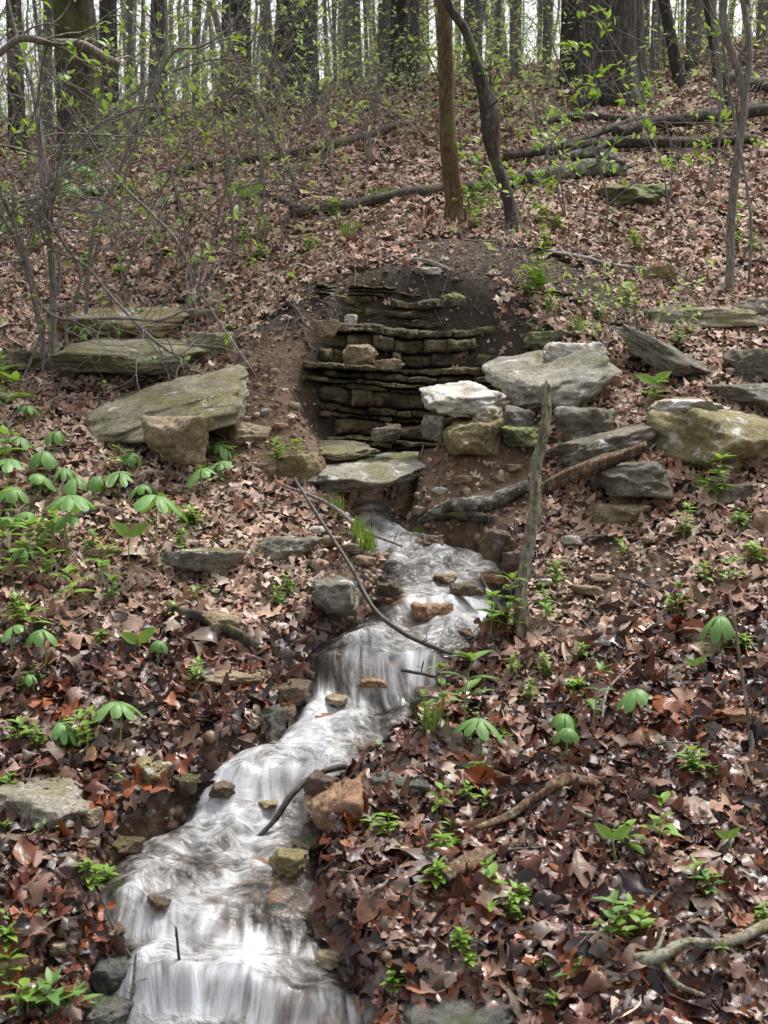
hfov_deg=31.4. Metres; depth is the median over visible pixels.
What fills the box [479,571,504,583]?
rock
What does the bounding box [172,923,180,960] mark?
stick
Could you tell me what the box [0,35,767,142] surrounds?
fallen leaves
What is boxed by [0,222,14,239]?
mayapple
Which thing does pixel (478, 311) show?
root
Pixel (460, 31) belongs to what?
pole sapling
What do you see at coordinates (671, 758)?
twig
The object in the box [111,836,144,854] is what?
rock
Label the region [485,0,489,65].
forest tree
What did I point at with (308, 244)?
seedling
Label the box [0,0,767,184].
undergrowth
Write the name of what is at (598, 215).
twig
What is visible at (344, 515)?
stick
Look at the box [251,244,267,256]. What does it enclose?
seedling
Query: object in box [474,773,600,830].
stick
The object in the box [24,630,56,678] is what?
mayapple
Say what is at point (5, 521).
mayapple
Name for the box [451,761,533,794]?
stick
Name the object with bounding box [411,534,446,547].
rock
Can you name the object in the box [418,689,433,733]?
seedling
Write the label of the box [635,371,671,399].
seedling
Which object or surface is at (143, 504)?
mayapple
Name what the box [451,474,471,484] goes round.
stone
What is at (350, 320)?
rock
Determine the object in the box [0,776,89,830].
rock
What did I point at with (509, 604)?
seedling
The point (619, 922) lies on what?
seedling
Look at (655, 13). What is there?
pole sapling
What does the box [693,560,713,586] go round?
seedling
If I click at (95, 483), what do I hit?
mayapple
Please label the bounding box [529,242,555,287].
seedling
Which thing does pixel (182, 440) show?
rock
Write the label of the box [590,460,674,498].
rock
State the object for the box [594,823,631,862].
seedling
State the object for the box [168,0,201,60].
pole sapling
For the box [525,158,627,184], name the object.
broken log
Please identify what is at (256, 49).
pole sapling
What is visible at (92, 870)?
seedling
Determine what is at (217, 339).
rock
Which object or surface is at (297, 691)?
rock
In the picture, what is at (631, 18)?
tree
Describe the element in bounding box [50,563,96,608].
seedling
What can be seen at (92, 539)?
seedling
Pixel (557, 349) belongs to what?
rock
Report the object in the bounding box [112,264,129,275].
seedling
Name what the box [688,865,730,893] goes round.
seedling
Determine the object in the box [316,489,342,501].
rock
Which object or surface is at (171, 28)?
forest tree
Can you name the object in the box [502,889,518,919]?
seedling
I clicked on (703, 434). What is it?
rock
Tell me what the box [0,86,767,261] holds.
fallen leaves
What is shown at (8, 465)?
mayapple
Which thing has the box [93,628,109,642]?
seedling
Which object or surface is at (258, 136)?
understorey sapling
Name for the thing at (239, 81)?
understorey sapling
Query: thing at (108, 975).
rock
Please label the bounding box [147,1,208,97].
pole sapling
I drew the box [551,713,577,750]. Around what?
mayapple
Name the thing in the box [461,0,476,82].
tree
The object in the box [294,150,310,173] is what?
seedling
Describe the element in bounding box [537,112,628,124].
fallen log
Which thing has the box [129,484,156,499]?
mayapple
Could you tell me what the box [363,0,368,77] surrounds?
pole sapling
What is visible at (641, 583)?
twig
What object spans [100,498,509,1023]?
water
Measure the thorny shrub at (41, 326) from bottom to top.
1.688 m
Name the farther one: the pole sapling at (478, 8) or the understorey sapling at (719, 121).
the pole sapling at (478, 8)
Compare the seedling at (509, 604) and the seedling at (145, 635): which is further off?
the seedling at (509, 604)
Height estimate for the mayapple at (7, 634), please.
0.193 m
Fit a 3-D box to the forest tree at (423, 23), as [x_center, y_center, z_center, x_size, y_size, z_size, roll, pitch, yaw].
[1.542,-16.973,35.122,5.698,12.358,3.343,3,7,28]
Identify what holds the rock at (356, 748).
in the water
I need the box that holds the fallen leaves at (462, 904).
[0,576,767,1023]
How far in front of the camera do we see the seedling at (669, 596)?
4.93 m
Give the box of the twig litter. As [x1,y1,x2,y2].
[0,161,767,1023]
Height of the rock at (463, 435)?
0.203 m
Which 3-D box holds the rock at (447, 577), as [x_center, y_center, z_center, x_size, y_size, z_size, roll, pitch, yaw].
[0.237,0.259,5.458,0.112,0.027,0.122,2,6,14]
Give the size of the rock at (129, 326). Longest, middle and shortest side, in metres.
0.744 x 0.455 x 0.123 m
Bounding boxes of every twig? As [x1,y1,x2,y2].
[11,816,56,852]
[17,724,68,741]
[64,616,111,649]
[105,824,152,873]
[133,701,163,713]
[194,567,218,600]
[216,484,281,504]
[267,262,296,283]
[339,855,411,908]
[369,885,417,938]
[461,235,492,241]
[478,967,559,993]
[493,846,550,852]
[509,704,588,738]
[549,907,618,935]
[580,534,632,537]
[587,202,619,219]
[615,865,680,913]
[617,576,686,596]
[657,746,687,769]
[694,792,709,841]
[715,812,767,839]
[728,529,742,542]
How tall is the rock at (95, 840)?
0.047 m
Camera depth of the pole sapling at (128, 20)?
13.50 m
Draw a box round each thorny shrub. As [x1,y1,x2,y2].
[0,0,280,417]
[0,26,194,382]
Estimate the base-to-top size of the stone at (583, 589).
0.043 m
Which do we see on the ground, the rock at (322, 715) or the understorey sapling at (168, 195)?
the understorey sapling at (168, 195)
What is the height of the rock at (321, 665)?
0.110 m
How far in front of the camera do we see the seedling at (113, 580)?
5.04 m
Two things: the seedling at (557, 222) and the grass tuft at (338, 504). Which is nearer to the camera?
the grass tuft at (338, 504)
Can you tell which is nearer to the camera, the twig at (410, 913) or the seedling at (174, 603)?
the twig at (410, 913)
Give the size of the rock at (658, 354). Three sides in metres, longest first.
0.553 x 0.458 x 0.119 m
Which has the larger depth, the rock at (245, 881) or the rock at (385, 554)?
the rock at (385, 554)
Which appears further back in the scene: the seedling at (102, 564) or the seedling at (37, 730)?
the seedling at (102, 564)
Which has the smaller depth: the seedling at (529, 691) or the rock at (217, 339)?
the seedling at (529, 691)
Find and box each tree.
[6,0,27,152]
[42,0,52,137]
[52,0,114,166]
[99,0,121,138]
[120,0,126,103]
[125,0,136,97]
[145,0,167,129]
[169,0,175,99]
[192,0,199,110]
[213,0,252,116]
[259,0,272,78]
[260,0,267,95]
[262,0,324,111]
[332,0,337,81]
[338,1,341,79]
[342,0,363,88]
[348,0,352,89]
[361,0,452,24]
[371,0,377,63]
[377,0,389,85]
[384,0,422,95]
[419,0,453,73]
[426,0,429,72]
[454,0,461,68]
[457,0,531,64]
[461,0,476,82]
[484,0,530,65]
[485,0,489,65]
[494,0,509,65]
[508,0,521,78]
[537,0,542,61]
[541,0,552,79]
[557,0,582,86]
[570,0,654,108]
[644,0,649,46]
[655,4,661,70]
[658,0,686,88]
[680,0,684,43]
[684,0,702,70]
[685,0,689,51]
[701,12,705,38]
[702,0,730,106]
[710,0,725,127]
[756,0,767,47]
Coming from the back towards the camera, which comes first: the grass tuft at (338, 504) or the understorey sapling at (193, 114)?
the understorey sapling at (193, 114)
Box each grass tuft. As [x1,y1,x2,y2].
[330,491,343,519]
[340,215,354,243]
[347,515,368,539]
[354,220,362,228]
[356,523,376,553]
[412,526,422,542]
[415,697,447,736]
[530,263,544,288]
[568,311,592,338]
[693,473,707,493]
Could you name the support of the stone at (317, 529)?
on the ground
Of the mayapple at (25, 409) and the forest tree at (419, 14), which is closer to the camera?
the mayapple at (25, 409)
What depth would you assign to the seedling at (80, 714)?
4.42 m
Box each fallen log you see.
[72,184,120,196]
[166,118,406,176]
[171,607,320,684]
[257,158,553,217]
[503,115,757,159]
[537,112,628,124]
[560,101,767,146]
[610,104,767,136]
[708,70,767,92]
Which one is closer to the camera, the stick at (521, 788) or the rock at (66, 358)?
the stick at (521, 788)
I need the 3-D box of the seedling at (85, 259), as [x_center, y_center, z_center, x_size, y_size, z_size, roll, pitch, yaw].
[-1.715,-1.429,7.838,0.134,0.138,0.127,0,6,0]
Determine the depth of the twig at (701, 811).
4.03 m
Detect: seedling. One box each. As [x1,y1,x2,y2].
[0,351,18,392]
[0,371,36,424]
[0,425,28,458]
[0,486,27,546]
[0,528,33,584]
[0,591,29,621]
[0,716,32,738]
[0,771,19,782]
[0,901,9,918]
[0,921,22,951]
[0,948,26,975]
[1,818,13,833]
[1,977,54,1023]
[8,515,50,561]
[13,602,52,630]
[16,670,35,691]
[23,516,53,558]
[24,967,85,1018]
[27,547,66,583]
[27,721,47,746]
[29,233,40,246]
[43,508,64,536]
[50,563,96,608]
[56,727,82,748]
[60,981,103,1004]
[63,711,96,749]
[71,857,106,890]
[75,251,93,266]
[75,704,95,748]
[79,528,101,547]
[79,542,125,582]
[86,154,100,173]
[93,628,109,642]
[94,863,121,892]
[98,572,127,595]
[106,445,136,470]
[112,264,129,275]
[112,521,149,566]
[117,181,140,194]
[119,626,156,650]
[153,492,176,509]
[161,601,179,613]
[172,528,189,547]
[177,505,205,525]
[183,655,205,683]
[187,585,202,605]
[192,464,214,492]
[214,438,236,453]
[230,182,262,210]
[236,225,250,241]
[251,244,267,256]
[253,214,269,231]
[263,436,289,469]
[270,585,285,604]
[281,573,295,591]
[288,439,303,453]
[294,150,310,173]
[300,235,321,249]
[325,196,342,215]
[361,814,385,831]
[370,812,404,833]
[380,966,406,992]
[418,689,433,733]
[419,855,453,888]
[425,661,462,719]
[426,829,455,851]
[428,781,452,811]
[440,649,500,720]
[440,818,461,831]
[440,836,461,843]
[450,926,476,950]
[457,779,474,801]
[459,950,480,971]
[463,761,491,781]
[470,212,485,228]
[472,587,514,633]
[474,788,490,811]
[475,853,507,883]
[487,898,504,914]
[490,570,527,641]
[496,728,513,744]
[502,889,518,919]
[504,654,520,673]
[507,909,527,920]
[508,879,534,902]
[516,264,545,303]
[521,677,540,698]
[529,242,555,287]
[532,205,551,223]
[533,582,556,623]
[533,653,553,673]
[534,955,552,974]
[535,223,553,248]
[539,989,561,1008]
[541,287,558,317]
[546,560,570,597]
[551,213,566,227]
[554,955,581,980]
[565,675,588,692]
[572,642,592,657]
[586,661,615,738]
[592,304,607,320]
[592,890,633,926]
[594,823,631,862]
[598,917,633,937]
[612,819,647,854]
[614,281,644,321]
[614,537,626,561]
[617,893,650,926]
[621,906,655,930]
[624,230,643,248]
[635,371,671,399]
[639,791,684,852]
[640,376,672,399]
[664,593,680,613]
[665,581,692,615]
[670,325,685,345]
[670,502,700,538]
[676,743,711,774]
[678,856,715,880]
[683,656,706,671]
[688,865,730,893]
[689,454,702,475]
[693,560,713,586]
[703,452,735,509]
[704,764,719,777]
[715,827,739,854]
[718,556,745,582]
[727,511,752,530]
[728,632,757,648]
[735,230,745,245]
[739,540,767,563]
[742,230,760,248]
[748,900,767,921]
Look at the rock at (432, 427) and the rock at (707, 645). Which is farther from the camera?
the rock at (432, 427)
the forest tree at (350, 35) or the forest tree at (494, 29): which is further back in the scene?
the forest tree at (494, 29)
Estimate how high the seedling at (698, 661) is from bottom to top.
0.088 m
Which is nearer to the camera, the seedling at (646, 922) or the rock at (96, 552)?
the seedling at (646, 922)
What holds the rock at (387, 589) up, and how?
in the water
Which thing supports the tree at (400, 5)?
on the ground
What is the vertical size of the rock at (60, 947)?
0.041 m
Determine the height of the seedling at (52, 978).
0.134 m
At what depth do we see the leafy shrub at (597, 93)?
7.36 m
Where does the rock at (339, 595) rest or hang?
on the ground
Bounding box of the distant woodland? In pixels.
[0,0,757,109]
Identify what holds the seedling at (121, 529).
on the ground
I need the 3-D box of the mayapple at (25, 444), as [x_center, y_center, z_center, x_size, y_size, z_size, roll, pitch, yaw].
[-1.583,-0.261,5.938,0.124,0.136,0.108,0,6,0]
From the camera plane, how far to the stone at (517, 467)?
5.90 m
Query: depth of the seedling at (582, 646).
4.77 m
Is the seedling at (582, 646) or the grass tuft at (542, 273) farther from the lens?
the grass tuft at (542, 273)
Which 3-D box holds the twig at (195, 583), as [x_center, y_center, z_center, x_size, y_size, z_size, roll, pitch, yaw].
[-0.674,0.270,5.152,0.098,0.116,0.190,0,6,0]
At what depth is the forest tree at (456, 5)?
31.88 m
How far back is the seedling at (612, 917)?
3.57 m
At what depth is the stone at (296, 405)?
6.29 m
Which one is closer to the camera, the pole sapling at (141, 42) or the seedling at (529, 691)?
the seedling at (529, 691)
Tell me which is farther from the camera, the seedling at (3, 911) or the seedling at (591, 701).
the seedling at (591, 701)
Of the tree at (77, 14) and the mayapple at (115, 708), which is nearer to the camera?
the mayapple at (115, 708)
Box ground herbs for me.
[0,128,757,1016]
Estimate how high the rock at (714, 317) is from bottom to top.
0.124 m
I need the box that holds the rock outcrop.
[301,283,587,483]
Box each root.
[280,298,312,331]
[305,294,341,320]
[402,255,464,281]
[463,268,487,317]
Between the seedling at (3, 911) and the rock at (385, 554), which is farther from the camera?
the rock at (385, 554)
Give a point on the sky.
(30, 1)
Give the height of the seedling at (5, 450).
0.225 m
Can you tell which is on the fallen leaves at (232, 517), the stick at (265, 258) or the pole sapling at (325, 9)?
the stick at (265, 258)
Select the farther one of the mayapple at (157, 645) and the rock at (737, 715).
the mayapple at (157, 645)
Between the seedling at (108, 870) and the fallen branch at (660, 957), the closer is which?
the fallen branch at (660, 957)
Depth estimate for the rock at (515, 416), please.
5.97 m
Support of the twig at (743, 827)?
on the fallen leaves at (462, 904)
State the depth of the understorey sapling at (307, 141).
7.75 m
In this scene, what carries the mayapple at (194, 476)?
on the ground
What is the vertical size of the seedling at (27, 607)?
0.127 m
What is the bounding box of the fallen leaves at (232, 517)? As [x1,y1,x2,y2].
[0,207,767,635]
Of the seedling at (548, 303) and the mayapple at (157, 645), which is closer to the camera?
the mayapple at (157, 645)
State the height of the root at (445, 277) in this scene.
0.156 m
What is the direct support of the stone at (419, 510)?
on the ground
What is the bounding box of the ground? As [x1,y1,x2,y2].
[0,41,767,1023]
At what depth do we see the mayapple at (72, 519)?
5.33 m
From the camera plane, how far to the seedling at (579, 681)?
4.61 m
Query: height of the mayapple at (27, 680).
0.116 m
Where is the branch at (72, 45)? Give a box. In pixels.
[0,0,161,134]
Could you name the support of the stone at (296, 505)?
on the ground
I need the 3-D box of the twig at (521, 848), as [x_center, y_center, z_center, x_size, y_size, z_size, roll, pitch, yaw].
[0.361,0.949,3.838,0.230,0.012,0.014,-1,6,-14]
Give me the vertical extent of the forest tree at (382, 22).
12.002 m
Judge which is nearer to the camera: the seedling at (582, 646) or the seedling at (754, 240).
the seedling at (582, 646)
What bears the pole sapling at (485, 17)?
on the ground
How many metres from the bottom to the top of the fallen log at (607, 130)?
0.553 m
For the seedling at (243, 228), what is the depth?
7.84 m
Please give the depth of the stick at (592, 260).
7.33 m
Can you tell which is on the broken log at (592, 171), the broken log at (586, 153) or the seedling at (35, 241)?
the broken log at (586, 153)
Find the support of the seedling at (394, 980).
on the ground
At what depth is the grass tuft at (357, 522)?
5.60 m
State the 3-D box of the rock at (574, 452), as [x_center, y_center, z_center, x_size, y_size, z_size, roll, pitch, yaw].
[0.953,-0.280,5.848,0.523,0.133,0.330,-12,6,-1]
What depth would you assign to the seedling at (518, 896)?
3.69 m
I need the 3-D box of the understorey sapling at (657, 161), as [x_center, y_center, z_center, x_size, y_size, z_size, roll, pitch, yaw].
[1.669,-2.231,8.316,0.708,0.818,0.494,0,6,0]
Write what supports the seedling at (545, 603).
on the ground
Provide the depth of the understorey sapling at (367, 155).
9.31 m
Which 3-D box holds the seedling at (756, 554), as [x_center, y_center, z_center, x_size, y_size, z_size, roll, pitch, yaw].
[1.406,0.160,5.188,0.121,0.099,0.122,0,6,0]
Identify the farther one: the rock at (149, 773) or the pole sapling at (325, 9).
the pole sapling at (325, 9)
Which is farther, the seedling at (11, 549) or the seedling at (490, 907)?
the seedling at (11, 549)
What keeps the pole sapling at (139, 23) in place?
on the ground
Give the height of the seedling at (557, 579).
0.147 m
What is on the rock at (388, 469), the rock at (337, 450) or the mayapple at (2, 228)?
the rock at (337, 450)
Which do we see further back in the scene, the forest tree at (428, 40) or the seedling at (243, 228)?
the forest tree at (428, 40)
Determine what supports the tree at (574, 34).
on the ground
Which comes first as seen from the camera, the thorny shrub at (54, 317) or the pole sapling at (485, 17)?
the thorny shrub at (54, 317)
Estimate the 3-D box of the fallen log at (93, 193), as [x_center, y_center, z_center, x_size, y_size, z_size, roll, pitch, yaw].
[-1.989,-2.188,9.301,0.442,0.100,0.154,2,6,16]
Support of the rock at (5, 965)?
on the ground
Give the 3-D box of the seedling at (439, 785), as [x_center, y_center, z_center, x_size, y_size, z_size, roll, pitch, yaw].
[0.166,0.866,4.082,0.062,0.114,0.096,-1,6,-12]
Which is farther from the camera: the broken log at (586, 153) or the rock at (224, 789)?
the broken log at (586, 153)
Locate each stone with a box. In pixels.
[246,462,265,469]
[247,363,262,370]
[260,408,270,415]
[267,385,276,391]
[273,422,288,430]
[288,402,300,408]
[290,500,308,507]
[308,526,325,533]
[321,535,343,544]
[343,543,359,552]
[353,555,375,566]
[411,505,425,515]
[431,487,447,494]
[447,462,458,468]
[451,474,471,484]
[494,474,505,481]
[507,464,524,471]
[539,578,552,585]
[551,558,568,567]
[559,535,582,544]
[570,584,603,595]
[591,573,612,581]
[642,535,656,543]
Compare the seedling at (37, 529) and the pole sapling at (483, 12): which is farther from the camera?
the pole sapling at (483, 12)
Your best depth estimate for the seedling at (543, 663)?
4.73 m
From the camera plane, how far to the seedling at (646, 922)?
3.56 m
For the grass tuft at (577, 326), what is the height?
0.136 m
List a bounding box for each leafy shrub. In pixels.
[440,113,591,217]
[508,0,738,240]
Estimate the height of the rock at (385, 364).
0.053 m
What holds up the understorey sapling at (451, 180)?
on the ground
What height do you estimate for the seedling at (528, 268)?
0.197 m
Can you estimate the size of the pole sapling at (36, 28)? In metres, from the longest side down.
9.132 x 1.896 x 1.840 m
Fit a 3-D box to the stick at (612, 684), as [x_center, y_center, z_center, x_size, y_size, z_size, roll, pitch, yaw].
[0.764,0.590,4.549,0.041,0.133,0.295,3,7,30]
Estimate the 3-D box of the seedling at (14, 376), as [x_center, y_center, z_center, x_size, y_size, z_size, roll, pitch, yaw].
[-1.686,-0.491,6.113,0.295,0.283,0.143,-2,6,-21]
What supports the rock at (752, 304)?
on the ground
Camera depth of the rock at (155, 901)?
3.77 m
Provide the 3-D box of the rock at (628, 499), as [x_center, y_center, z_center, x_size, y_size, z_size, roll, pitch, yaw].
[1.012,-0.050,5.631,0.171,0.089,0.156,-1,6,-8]
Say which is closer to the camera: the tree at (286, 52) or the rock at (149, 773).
the rock at (149, 773)
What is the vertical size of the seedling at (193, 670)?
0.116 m
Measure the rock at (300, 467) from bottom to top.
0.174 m
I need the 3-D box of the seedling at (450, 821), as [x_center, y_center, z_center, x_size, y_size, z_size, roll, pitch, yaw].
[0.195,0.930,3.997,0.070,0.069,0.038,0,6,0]
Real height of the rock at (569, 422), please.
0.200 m
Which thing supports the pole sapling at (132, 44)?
on the ground
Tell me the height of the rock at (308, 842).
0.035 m
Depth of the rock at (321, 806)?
4.11 m
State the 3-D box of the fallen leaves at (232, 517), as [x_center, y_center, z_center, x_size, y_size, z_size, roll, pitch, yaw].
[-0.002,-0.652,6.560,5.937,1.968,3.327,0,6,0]
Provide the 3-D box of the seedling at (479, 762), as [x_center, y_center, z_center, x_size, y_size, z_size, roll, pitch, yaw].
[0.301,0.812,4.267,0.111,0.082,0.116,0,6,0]
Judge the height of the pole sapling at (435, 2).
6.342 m
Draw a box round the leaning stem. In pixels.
[199,0,301,197]
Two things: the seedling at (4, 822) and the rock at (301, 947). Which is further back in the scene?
the seedling at (4, 822)
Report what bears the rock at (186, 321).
on the ground
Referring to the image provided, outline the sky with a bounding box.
[0,0,755,115]
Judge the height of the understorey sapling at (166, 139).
1.400 m
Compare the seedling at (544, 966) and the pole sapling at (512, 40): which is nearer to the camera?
the seedling at (544, 966)
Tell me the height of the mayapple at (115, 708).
0.178 m
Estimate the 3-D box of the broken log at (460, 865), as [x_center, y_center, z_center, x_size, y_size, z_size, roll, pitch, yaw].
[0.229,0.977,3.739,0.197,0.078,0.086,-6,8,-43]
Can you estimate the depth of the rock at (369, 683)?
4.84 m
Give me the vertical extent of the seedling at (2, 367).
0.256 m
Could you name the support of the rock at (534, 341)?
on the ground
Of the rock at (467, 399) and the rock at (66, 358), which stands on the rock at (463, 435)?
the rock at (467, 399)
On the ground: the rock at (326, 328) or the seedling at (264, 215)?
the seedling at (264, 215)
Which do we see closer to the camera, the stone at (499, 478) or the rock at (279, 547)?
the rock at (279, 547)
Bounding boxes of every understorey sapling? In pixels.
[0,0,393,292]
[5,71,172,260]
[12,0,314,381]
[28,142,197,304]
[55,5,353,294]
[94,94,260,276]
[141,4,285,221]
[156,0,375,254]
[200,32,311,198]
[234,51,374,244]
[240,9,371,197]
[329,32,415,173]
[393,0,464,222]
[442,0,535,233]
[444,171,597,283]
[469,17,586,161]
[513,88,627,216]
[555,246,730,357]
[597,76,716,210]
[640,0,767,290]
[680,41,757,191]
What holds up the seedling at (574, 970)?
on the ground
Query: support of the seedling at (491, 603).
on the ground
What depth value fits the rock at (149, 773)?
4.29 m
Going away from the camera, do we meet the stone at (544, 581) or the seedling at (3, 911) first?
the seedling at (3, 911)
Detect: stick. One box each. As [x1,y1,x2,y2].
[0,881,60,892]
[74,505,130,523]
[100,896,192,964]
[122,952,146,999]
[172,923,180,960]
[247,240,331,262]
[253,762,345,841]
[280,483,402,546]
[293,478,466,658]
[401,660,490,682]
[411,257,451,271]
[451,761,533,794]
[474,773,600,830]
[479,577,514,639]
[545,249,648,271]
[562,801,619,826]
[601,662,634,718]
[728,589,767,754]
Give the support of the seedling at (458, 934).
on the ground
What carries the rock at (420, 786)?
on the ground
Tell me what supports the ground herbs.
on the ground
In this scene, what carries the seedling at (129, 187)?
on the ground
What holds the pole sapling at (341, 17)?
on the ground
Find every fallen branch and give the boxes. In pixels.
[418,479,529,523]
[632,918,767,997]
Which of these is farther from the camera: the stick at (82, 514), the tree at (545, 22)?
the tree at (545, 22)
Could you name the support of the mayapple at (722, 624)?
on the ground
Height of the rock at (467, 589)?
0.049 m
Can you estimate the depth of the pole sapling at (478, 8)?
14.29 m
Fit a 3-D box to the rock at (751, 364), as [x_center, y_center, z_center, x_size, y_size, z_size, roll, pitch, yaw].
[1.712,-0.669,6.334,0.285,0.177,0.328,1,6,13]
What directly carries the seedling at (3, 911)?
on the ground
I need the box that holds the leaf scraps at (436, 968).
[0,584,767,1023]
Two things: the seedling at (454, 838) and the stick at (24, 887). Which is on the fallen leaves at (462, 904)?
the stick at (24, 887)
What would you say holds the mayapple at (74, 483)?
on the ground
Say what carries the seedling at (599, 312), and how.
on the ground
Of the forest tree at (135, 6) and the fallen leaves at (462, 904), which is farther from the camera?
the forest tree at (135, 6)
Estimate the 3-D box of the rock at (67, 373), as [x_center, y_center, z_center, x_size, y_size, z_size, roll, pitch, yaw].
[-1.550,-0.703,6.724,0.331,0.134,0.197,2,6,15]
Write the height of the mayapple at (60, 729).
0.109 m
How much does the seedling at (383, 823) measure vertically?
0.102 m
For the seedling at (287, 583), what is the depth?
5.18 m
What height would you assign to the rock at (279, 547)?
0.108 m
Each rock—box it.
[0,349,49,371]
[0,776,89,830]
[0,959,14,978]
[23,957,43,972]
[36,360,87,379]
[46,336,210,374]
[47,306,188,337]
[48,940,70,956]
[73,831,99,849]
[81,546,123,557]
[82,806,101,827]
[82,993,134,1023]
[84,364,248,444]
[84,871,96,889]
[90,953,129,994]
[99,921,125,942]
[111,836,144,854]
[129,755,173,791]
[141,415,213,464]
[147,893,175,910]
[158,547,246,573]
[172,773,200,793]
[178,308,218,328]
[185,332,236,359]
[201,611,239,633]
[204,669,265,687]
[208,780,235,798]
[213,421,270,447]
[236,878,258,889]
[245,857,269,874]
[250,894,312,934]
[255,536,322,560]
[256,704,288,752]
[259,799,277,808]
[265,887,289,904]
[267,677,312,705]
[268,847,309,878]
[276,451,321,487]
[280,704,295,723]
[284,940,310,958]
[292,834,330,853]
[299,451,426,492]
[302,769,337,797]
[302,908,328,940]
[303,776,363,832]
[311,575,361,615]
[311,650,332,678]
[312,319,340,337]
[312,713,344,719]
[312,949,344,970]
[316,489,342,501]
[318,440,379,462]
[321,978,357,1006]
[325,693,347,705]
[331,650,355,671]
[342,344,378,364]
[344,314,357,326]
[347,740,377,755]
[356,675,391,690]
[363,981,530,1023]
[367,770,431,801]
[371,426,400,441]
[372,358,404,369]
[374,550,397,562]
[374,582,403,596]
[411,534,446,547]
[411,601,453,630]
[412,267,445,275]
[415,685,440,701]
[419,381,506,417]
[419,415,444,442]
[432,573,457,582]
[432,625,448,635]
[441,292,465,308]
[442,417,506,455]
[444,626,475,641]
[449,582,483,596]
[471,404,502,422]
[479,527,516,562]
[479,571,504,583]
[481,348,622,411]
[495,547,531,577]
[501,425,538,448]
[502,405,534,439]
[523,329,573,350]
[539,342,606,361]
[545,421,657,467]
[551,406,616,442]
[586,502,650,526]
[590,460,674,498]
[599,183,672,208]
[608,496,643,503]
[610,375,622,386]
[614,323,710,378]
[643,264,677,283]
[643,307,767,328]
[645,399,730,416]
[646,397,767,473]
[682,627,745,652]
[693,482,759,507]
[705,383,767,409]
[714,707,759,724]
[722,348,767,382]
[734,298,767,315]
[750,509,767,532]
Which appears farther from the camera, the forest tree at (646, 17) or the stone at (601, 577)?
the forest tree at (646, 17)
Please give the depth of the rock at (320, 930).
3.70 m
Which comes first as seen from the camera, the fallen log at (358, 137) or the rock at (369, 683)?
the rock at (369, 683)
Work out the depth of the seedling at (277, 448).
5.99 m
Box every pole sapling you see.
[0,0,36,75]
[32,0,42,68]
[94,0,142,91]
[117,0,148,104]
[117,7,148,54]
[119,0,148,100]
[119,0,169,50]
[126,0,130,122]
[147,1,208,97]
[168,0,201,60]
[207,1,213,95]
[216,0,259,83]
[323,0,327,82]
[340,2,342,35]
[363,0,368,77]
[366,0,377,65]
[434,0,438,76]
[459,0,460,67]
[476,0,482,61]
[482,0,484,27]
[482,0,494,38]
[496,0,500,82]
[510,0,514,92]
[649,0,657,76]
[663,41,666,69]
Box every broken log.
[433,511,491,522]
[439,846,494,890]
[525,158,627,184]
[558,146,624,164]
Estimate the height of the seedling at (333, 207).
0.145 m
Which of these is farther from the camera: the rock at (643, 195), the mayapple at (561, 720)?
the rock at (643, 195)
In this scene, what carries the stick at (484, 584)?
on the ground
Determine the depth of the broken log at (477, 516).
5.73 m
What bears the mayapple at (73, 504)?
on the ground
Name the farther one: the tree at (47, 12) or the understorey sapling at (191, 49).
the tree at (47, 12)
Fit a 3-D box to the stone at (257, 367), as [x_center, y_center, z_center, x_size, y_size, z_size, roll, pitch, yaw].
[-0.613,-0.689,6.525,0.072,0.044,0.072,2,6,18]
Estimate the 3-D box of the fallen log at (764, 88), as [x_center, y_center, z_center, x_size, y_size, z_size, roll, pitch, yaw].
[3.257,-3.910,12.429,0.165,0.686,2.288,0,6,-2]
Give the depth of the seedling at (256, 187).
8.31 m
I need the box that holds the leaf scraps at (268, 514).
[0,162,767,631]
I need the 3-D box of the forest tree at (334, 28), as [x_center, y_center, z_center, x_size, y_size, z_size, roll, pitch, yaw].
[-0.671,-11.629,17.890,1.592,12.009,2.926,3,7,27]
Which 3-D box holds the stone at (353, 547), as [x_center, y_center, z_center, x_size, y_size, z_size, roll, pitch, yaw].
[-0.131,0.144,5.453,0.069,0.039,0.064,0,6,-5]
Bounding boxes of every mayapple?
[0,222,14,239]
[0,459,25,486]
[0,486,28,517]
[0,517,16,539]
[0,625,23,674]
[9,436,35,456]
[10,512,36,530]
[11,546,36,564]
[16,404,42,423]
[21,674,37,689]
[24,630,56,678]
[27,473,57,494]
[29,451,57,476]
[42,431,65,451]
[43,495,95,556]
[50,514,79,542]
[51,722,78,744]
[53,468,77,481]
[61,161,79,177]
[62,478,86,494]
[64,186,83,199]
[74,166,98,180]
[84,185,98,194]
[86,476,105,498]
[92,701,144,742]
[103,471,135,499]
[122,452,141,467]
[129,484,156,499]
[132,494,187,571]
[149,640,167,664]
[186,468,216,496]
[209,443,232,461]
[209,461,232,477]
[453,717,502,755]
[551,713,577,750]
[553,727,579,763]
[616,688,649,720]
[700,616,733,651]
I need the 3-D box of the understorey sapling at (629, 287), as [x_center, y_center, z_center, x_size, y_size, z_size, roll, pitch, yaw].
[1.184,-0.891,6.303,0.711,0.672,0.560,-1,6,-5]
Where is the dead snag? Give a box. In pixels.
[513,380,551,640]
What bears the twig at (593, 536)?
on the fallen leaves at (232, 517)
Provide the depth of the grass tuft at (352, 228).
7.46 m

